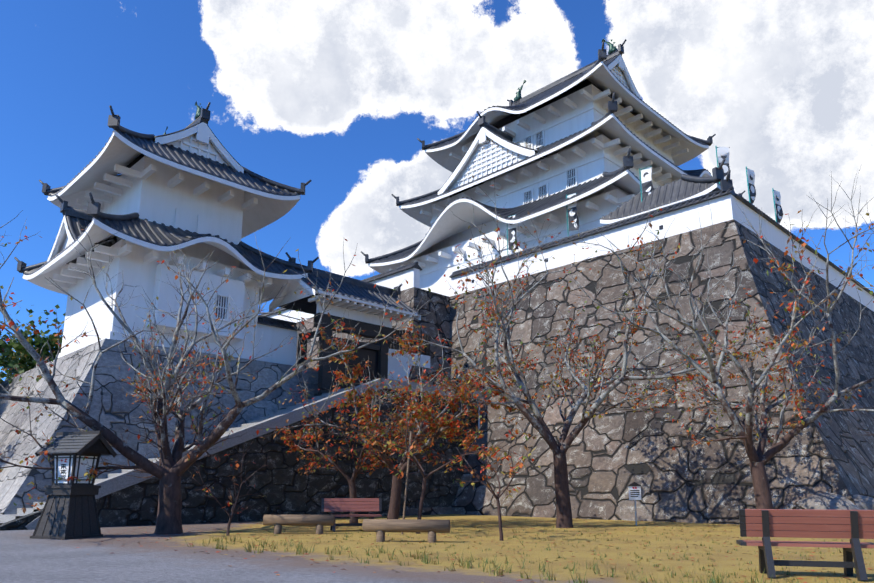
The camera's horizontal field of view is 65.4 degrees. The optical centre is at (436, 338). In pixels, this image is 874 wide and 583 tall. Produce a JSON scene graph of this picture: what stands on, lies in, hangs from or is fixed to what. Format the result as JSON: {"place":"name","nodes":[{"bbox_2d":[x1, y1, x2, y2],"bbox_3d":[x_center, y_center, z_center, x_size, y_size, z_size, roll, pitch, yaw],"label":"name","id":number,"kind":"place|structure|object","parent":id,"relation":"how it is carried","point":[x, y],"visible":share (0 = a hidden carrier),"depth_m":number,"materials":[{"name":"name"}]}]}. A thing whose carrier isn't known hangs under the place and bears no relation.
{"place":"outdoors","nodes":[
{"label":"outdoors","id":0,"kind":"place"},
{"bbox_2d":[0,304,65,390],"bbox_3d":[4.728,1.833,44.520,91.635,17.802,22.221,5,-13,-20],"label":"tree","id":1,"kind":"object","parent":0,"point":[10,360],"depth_m":38.54,"materials":[{"name":"green plant"}]},
{"bbox_2d":[0,514,873,582],"bbox_3d":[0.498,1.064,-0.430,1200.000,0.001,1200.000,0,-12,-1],"label":"ground","id":2,"kind":"structure","parent":0,"point":[110,558],"depth_m":11.75,"materials":[{"name":"yellow plant"}]},
{"bbox_2d":[30,431,116,539],"bbox_3d":[-8.712,3.470,16.290,1.400,2.480,1.164,-5,-13,20],"label":"lantern","id":3,"kind":"object","parent":2,"relation":"on","point":[69,511],"depth_m":15.95,"materials":[{"name":"black wood"}]},
{"bbox_2d":[37,434,110,454],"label":"lantern roof","id":4,"kind":"structure","parent":3,"relation":"attached to","point":[68,443],"depth_m":16.20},
{"bbox_2d":[54,455,96,482],"bbox_3d":[-8.713,3.148,16.361,0.690,0.740,0.690,-5,-13,20],"label":"paper lantern","id":5,"kind":"object","parent":3,"relation":"attached to","point":[82,469],"visible":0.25,"depth_m":16.14,"materials":[{"name":"white paper"}]},
{"bbox_2d":[60,464,65,478],"bbox_3d":[-8.916,3.188,16.258,0.589,0.372,0.145,-25,-28,62],"label":"lettering","id":6,"kind":"object","parent":5,"relation":"on","point":[63,466],"visible":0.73,"depth_m":16.06},
{"bbox_2d":[0,338,330,524],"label":"stone base wall","id":7,"kind":"structure","parent":2,"relation":"on","point":[111,407],"depth_m":25.23,"materials":[{"name":"grey stone"}]},
{"bbox_2d":[0,389,482,530],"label":"stone retaining wall","id":8,"kind":"structure","parent":2,"relation":"on","point":[284,485],"depth_m":25.25,"materials":[{"name":"grey stone"}]},
{"bbox_2d":[0,378,483,529],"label":"stair parapet","id":9,"kind":"structure","parent":8,"relation":"on","point":[112,483],"depth_m":24.74,"materials":[{"name":"grey stone"}]},
{"bbox_2d":[263,515,334,533],"bbox_3d":[-3.533,4.742,17.406,1.800,0.475,0.270,-1,-12,3],"label":"log bench","id":10,"kind":"object","parent":2,"relation":"on","point":[319,522],"visible":1,"depth_m":17.32,"materials":[{"name":"brown wood"}]},
{"bbox_2d":[321,498,383,531],"bbox_3d":[-2.311,4.815,18.601,1.662,0.884,0.719,3,-13,-13],"label":"bench frame","id":11,"kind":"object","parent":2,"relation":"on","point":[332,528],"visible":0.6,"depth_m":18.57,"materials":[{"name":"black metal"}]},
{"bbox_2d":[324,498,381,516],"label":"bench slats","id":12,"kind":"object","parent":11,"relation":"on","point":[348,505],"visible":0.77,"depth_m":18.81,"materials":[{"name":"brown wood"}]},
{"bbox_2d":[362,519,449,542],"bbox_3d":[-0.668,4.155,14.737,1.900,0.475,0.270,-2,-13,10],"label":"log bench","id":13,"kind":"object","parent":2,"relation":"on","point":[381,527],"visible":0.98,"depth_m":14.66,"materials":[{"name":"brown wood"}]},
{"bbox_2d":[401,431,411,533],"bbox_3d":[-0.781,3.692,17.576,0.309,2.606,0.055,10,-16,-37],"label":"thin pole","id":14,"kind":"object","parent":2,"relation":"on","point":[405,496],"visible":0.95,"depth_m":17.56,"materials":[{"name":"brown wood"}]},
{"bbox_2d":[0,170,873,540],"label":"bare trees","id":15,"kind":"object","parent":2,"relation":"on","point":[170,468],"depth_m":19.08,"materials":[{"name":"brown plant"}]},
{"bbox_2d":[61,518,871,582],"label":"fallen leaves","id":16,"kind":"object","parent":2,"relation":"on","point":[521,549],"visible":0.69,"depth_m":13.17,"materials":[{"name":"orange plant"}]},
{"bbox_2d":[296,219,873,524],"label":"keep stone base","id":17,"kind":"object","parent":2,"relation":"on","point":[612,454],"visible":0.6,"depth_m":27.94,"materials":[{"name":"grey stone"}]},
{"bbox_2d":[22,55,720,389],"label":"castle","id":18,"kind":"structure","parent":17,"relation":"on","point":[151,187],"depth_m":31.44,"materials":[{"name":"white paint"}]},
{"bbox_2d":[216,132,662,389],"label":"windows","id":19,"kind":"structure","parent":18,"relation":"in","point":[362,354],"depth_m":31.66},
{"bbox_2d":[17,44,873,330],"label":"castle roof tiles","id":20,"kind":"object","parent":18,"relation":"on","point":[304,305],"visible":0.17,"depth_m":31.35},
{"bbox_2d":[163,39,617,134],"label":"roof ornament","id":21,"kind":"object","parent":20,"relation":"on","point":[612,48],"visible":0.71,"depth_m":46.18,"materials":[{"name":"metal"}]},
{"bbox_2d":[14,39,873,329],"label":"castle roof ribs","id":22,"kind":"object","parent":20,"relation":"on","point":[410,249],"visible":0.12,"depth_m":31.48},
{"bbox_2d":[478,397,480,430],"bbox_3d":[1.974,5.432,32.475,0.400,5.605,0.100,12,-17,-43],"label":"drain pipe","id":23,"kind":"object","parent":17,"relation":"attached to","point":[478,417],"depth_m":32.83,"materials":[{"name":"silver metal"}]},
{"bbox_2d":[267,194,873,322],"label":"plaster parapet wall","id":24,"kind":"structure","parent":17,"relation":"on","point":[724,208],"depth_m":33.05,"materials":[{"name":"white paint"}]},
{"bbox_2d":[507,146,776,254],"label":"banner poles","id":25,"kind":"object","parent":17,"relation":"on","point":[716,147],"visible":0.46,"depth_m":32.52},
{"bbox_2d":[634,500,636,525],"bbox_3d":[6.205,5.395,21.247,0.042,0.850,0.048,2,-13,-9],"label":"sign post","id":26,"kind":"object","parent":2,"relation":"on","point":[635,512],"visible":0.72,"depth_m":21.22,"materials":[{"name":"grey metal"}]},
{"bbox_2d":[628,486,640,499],"bbox_3d":[6.208,4.829,21.351,0.400,0.440,0.024,2,-13,-9],"label":"sign board","id":27,"kind":"object","parent":26,"relation":"attached to","point":[630,495],"visible":0.71,"depth_m":21.34,"materials":[{"name":"white metal"}]},
{"bbox_2d":[628,482,640,485],"bbox_3d":[6.208,4.570,21.408,0.500,0.130,0.060,2,-13,-9],"label":"sign cap","id":28,"kind":"object","parent":27,"relation":"on","point":[634,484],"visible":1,"depth_m":21.38,"materials":[{"name":"metal"}]},
{"bbox_2d":[630,490,639,496],"bbox_3d":[6.210,4.850,21.332,0.300,0.210,0.006,2,-13,-9],"label":"sign text","id":29,"kind":"object","parent":27,"relation":"on","point":[634,492],"visible":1,"depth_m":21.33},
{"bbox_2d":[736,509,873,580],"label":"bench frame","id":30,"kind":"object","parent":2,"relation":"on","point":[767,563],"visible":0.81,"depth_m":8.89,"materials":[{"name":"grey metal"}]},
{"bbox_2d":[743,509,873,547],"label":"bench slats","id":31,"kind":"object","parent":30,"relation":"on","point":[801,523],"visible":0.75,"depth_m":8.85,"materials":[{"name":"brown wood"}]},
{"bbox_2d":[792,493,873,509],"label":"boulder","id":32,"kind":"object","parent":2,"relation":"on","point":[826,501],"visible":0.4,"depth_m":20.00,"materials":[{"name":"grey stone"}]},
{"bbox_2d":[0,0,873,380],"label":"sky","id":33,"kind":"structure","parent":0,"point":[338,95],"materials":[{"name":"blue"}]},
{"bbox_2d":[185,524,872,582],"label":"grass","id":34,"kind":"structure","parent":0,"point":[470,565],"depth_m":11.01,"materials":[{"name":"plant"}]},
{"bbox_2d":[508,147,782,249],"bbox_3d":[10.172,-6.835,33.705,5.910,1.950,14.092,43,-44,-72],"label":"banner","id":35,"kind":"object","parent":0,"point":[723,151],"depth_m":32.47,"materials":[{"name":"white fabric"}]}
]}

